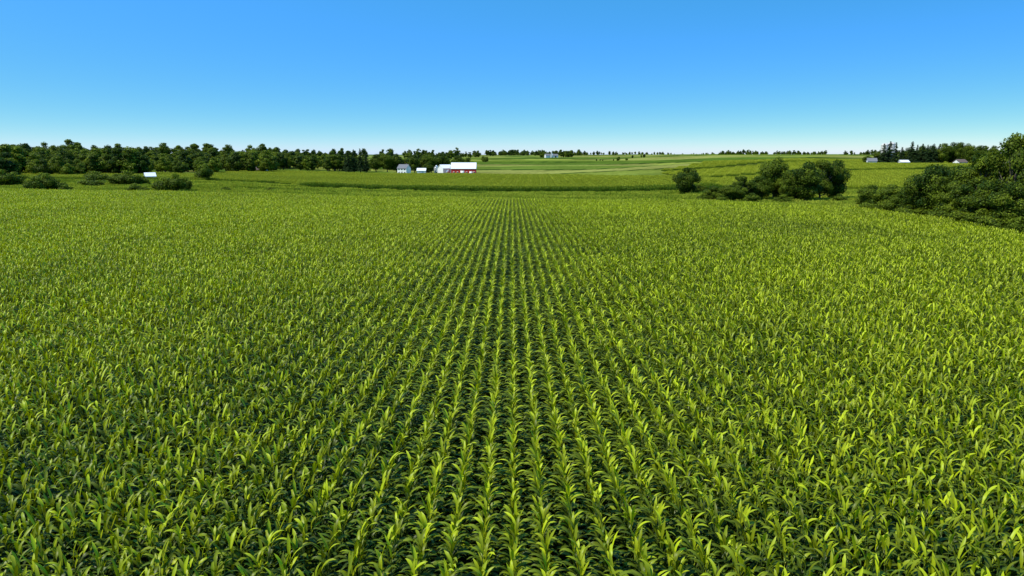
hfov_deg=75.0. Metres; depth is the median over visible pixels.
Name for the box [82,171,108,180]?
shrub
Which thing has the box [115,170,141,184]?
shrub
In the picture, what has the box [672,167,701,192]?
broadleaf tree
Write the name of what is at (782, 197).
shrub
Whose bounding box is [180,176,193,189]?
shrub
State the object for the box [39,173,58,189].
shrub
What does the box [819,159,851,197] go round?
broadleaf tree
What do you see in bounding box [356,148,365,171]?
spruce tree
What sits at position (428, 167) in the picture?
broadleaf tree
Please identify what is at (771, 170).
broadleaf tree
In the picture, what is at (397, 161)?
broadleaf tree
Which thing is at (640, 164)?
ground
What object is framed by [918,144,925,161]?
spruce tree
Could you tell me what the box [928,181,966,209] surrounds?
broadleaf tree
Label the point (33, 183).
shrub
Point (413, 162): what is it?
broadleaf tree
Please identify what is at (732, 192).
bush
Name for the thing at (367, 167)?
spruce tree
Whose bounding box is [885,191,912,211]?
broadleaf tree
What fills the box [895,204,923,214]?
shrub
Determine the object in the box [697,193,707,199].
shrub
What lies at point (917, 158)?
spruce tree
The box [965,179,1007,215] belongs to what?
broadleaf tree
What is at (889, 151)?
spruce tree
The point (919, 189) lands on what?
broadleaf tree
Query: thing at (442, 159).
broadleaf tree
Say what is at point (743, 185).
broadleaf tree
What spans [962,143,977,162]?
broadleaf tree
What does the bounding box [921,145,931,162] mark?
spruce tree
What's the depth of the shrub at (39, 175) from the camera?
284.82 m
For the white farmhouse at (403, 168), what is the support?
on the ground at (640, 164)
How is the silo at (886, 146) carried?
on the ground at (640, 164)
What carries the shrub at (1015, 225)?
on the ground at (640, 164)
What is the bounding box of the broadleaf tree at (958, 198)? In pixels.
[949,175,994,213]
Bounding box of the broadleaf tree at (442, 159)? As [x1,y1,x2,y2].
[434,153,449,166]
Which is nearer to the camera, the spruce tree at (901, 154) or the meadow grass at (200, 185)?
the meadow grass at (200, 185)
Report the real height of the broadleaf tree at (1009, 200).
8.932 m
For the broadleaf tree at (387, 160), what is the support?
on the ground at (640, 164)
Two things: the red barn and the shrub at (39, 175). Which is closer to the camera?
the shrub at (39, 175)
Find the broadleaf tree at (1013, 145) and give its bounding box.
[981,132,1023,191]
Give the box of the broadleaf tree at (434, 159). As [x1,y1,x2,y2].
[428,155,437,172]
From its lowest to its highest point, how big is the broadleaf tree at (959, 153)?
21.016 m
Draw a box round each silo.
[880,143,888,151]
[888,142,895,154]
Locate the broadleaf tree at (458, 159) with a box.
[449,155,463,164]
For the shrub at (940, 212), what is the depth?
119.10 m
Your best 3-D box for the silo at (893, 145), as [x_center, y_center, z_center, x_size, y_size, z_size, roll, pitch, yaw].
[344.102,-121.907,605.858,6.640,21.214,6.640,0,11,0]
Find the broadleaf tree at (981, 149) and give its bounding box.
[975,145,988,154]
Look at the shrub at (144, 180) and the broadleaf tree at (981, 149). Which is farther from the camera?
the broadleaf tree at (981, 149)
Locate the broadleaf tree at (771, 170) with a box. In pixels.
[756,156,789,197]
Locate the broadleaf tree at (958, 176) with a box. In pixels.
[944,152,991,192]
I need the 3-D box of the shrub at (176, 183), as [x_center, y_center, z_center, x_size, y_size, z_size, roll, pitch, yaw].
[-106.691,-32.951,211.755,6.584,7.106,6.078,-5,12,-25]
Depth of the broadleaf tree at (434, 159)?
674.88 m
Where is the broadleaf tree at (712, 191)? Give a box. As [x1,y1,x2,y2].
[702,186,721,199]
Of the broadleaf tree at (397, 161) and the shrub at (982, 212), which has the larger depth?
the broadleaf tree at (397, 161)
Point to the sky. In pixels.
(590, 76)
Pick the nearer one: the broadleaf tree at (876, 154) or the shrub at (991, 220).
the shrub at (991, 220)
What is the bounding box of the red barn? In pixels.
[451,163,476,172]
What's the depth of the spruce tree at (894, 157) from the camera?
579.54 m
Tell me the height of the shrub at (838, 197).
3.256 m
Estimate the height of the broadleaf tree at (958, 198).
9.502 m
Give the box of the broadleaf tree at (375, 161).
[369,154,381,171]
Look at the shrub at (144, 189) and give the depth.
209.54 m
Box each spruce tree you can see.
[343,151,354,171]
[350,149,357,170]
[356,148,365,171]
[362,153,369,171]
[877,144,889,162]
[885,141,892,162]
[888,142,899,162]
[896,147,905,161]
[905,141,916,162]
[912,145,921,162]
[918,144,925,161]
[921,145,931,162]
[929,145,939,162]
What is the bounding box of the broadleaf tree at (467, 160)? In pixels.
[463,157,473,162]
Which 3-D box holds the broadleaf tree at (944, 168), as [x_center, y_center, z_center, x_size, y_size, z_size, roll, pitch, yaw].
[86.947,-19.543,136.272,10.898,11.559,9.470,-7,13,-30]
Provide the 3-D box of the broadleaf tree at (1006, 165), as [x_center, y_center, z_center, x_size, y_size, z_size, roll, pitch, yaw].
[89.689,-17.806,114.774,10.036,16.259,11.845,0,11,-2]
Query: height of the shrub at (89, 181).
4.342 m
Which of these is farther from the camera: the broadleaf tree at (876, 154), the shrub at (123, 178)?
the broadleaf tree at (876, 154)
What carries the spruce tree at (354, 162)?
on the ground at (640, 164)
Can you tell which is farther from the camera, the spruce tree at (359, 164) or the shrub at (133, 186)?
the spruce tree at (359, 164)
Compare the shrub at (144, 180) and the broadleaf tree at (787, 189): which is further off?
the shrub at (144, 180)
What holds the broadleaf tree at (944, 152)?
on the ground at (640, 164)
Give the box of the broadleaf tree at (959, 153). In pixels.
[954,142,967,159]
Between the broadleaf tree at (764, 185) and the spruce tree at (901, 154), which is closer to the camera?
the broadleaf tree at (764, 185)
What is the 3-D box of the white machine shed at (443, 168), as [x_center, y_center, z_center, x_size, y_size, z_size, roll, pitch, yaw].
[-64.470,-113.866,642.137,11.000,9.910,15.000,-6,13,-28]
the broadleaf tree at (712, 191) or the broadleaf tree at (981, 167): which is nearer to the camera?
the broadleaf tree at (981, 167)
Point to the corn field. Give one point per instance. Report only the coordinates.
(224, 271)
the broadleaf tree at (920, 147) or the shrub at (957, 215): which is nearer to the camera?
the shrub at (957, 215)
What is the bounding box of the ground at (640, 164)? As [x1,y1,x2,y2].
[0,154,1023,575]
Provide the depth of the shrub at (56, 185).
210.29 m
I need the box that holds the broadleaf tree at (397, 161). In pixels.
[392,154,402,171]
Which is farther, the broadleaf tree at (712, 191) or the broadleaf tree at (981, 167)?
the broadleaf tree at (712, 191)
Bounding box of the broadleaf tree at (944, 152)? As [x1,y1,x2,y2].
[936,143,953,162]
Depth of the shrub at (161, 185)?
211.19 m
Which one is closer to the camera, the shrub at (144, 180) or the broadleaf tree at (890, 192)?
the broadleaf tree at (890, 192)
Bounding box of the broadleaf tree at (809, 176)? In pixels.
[785,161,826,200]
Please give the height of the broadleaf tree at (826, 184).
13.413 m
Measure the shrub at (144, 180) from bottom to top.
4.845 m
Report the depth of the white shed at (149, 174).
324.18 m
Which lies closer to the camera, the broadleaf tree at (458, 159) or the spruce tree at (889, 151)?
the spruce tree at (889, 151)
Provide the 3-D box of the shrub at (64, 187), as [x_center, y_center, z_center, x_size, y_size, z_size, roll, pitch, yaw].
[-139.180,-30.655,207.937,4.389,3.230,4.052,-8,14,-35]
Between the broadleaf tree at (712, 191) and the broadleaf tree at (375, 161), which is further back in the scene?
the broadleaf tree at (375, 161)
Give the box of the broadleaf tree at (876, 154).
[871,151,880,161]
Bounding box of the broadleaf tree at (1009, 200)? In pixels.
[986,180,1023,223]
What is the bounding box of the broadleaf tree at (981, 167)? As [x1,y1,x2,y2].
[961,155,999,195]
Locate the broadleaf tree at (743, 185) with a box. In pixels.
[732,175,757,199]
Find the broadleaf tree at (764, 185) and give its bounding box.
[748,175,774,197]
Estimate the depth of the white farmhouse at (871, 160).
579.35 m
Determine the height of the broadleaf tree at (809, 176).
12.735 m
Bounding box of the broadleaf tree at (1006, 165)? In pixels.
[992,159,1021,179]
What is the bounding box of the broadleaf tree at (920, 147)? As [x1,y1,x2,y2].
[915,145,928,159]
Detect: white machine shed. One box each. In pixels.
[437,165,450,172]
[897,160,909,162]
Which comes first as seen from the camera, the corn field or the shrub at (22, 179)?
the corn field
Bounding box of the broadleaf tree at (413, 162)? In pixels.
[407,154,419,172]
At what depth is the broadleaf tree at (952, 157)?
589.16 m
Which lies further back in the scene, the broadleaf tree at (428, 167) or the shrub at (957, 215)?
the broadleaf tree at (428, 167)
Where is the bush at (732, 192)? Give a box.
[714,184,745,200]
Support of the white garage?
on the ground at (640, 164)
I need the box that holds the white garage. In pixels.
[416,168,426,172]
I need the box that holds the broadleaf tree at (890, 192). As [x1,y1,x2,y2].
[874,184,903,210]
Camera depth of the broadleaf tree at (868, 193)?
145.97 m
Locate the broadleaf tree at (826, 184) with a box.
[815,159,840,197]
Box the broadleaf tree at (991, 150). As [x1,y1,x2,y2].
[985,148,1000,154]
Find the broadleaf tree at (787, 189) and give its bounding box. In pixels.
[776,170,803,197]
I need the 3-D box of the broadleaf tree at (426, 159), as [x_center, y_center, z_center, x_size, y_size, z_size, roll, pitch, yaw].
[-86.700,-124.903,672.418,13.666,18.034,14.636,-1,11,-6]
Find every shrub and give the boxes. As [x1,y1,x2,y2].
[0,169,18,184]
[5,171,27,184]
[22,176,46,188]
[31,172,54,178]
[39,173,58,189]
[48,178,65,189]
[58,184,73,189]
[77,177,105,185]
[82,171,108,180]
[106,174,121,183]
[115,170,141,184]
[125,183,141,190]
[134,175,150,183]
[137,186,149,190]
[151,177,171,190]
[164,173,186,190]
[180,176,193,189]
[194,163,213,178]
[692,183,706,191]
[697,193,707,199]
[716,194,729,200]
[742,193,760,200]
[773,194,792,201]
[833,194,846,200]
[859,199,886,211]
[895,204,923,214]
[922,206,944,214]
[927,205,956,219]
[947,206,971,222]
[962,208,989,225]
[977,211,1011,228]
[1002,216,1023,233]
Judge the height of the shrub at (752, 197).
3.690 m
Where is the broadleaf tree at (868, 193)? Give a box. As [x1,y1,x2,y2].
[854,184,882,204]
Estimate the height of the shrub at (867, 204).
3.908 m
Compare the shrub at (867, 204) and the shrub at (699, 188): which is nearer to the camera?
the shrub at (867, 204)
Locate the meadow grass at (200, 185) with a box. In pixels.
[0,178,954,220]
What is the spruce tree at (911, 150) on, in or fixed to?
on the ground at (640, 164)
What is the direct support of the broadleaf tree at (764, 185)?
on the ground at (640, 164)
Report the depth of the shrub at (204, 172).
323.96 m
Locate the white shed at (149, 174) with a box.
[144,172,156,178]
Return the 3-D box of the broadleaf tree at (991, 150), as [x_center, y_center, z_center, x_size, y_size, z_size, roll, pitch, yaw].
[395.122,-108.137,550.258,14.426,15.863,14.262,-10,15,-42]
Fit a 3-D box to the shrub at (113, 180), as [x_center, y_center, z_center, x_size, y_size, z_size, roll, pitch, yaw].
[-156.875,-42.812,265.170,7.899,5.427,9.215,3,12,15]
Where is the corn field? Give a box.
[0,187,1023,575]
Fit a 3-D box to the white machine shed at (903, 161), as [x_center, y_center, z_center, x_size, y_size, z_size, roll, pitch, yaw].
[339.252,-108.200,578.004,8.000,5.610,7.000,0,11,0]
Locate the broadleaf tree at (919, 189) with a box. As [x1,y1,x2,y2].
[898,164,952,214]
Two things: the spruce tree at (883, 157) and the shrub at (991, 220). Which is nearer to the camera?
the shrub at (991, 220)
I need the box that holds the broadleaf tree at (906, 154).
[900,148,912,159]
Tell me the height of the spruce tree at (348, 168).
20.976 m
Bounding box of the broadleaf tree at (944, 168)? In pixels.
[917,164,954,193]
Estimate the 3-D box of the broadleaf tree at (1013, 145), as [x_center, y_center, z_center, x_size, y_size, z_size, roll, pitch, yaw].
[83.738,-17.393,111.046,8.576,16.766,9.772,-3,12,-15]
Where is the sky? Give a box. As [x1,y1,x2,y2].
[0,0,1023,154]
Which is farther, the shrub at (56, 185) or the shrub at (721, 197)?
the shrub at (56, 185)
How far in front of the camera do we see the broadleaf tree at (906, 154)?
597.13 m
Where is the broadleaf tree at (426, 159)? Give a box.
[419,155,431,172]
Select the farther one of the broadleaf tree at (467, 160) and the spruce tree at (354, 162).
the broadleaf tree at (467, 160)
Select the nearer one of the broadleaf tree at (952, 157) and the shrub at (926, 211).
the shrub at (926, 211)
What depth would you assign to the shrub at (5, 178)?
246.24 m
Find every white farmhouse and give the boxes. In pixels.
[397,164,410,172]
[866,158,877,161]
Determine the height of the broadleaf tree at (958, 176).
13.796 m
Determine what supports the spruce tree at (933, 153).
on the ground at (640, 164)
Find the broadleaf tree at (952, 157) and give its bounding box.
[946,142,959,162]
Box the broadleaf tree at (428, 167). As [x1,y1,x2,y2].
[423,163,433,172]
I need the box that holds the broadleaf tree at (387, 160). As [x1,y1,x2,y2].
[379,153,394,171]

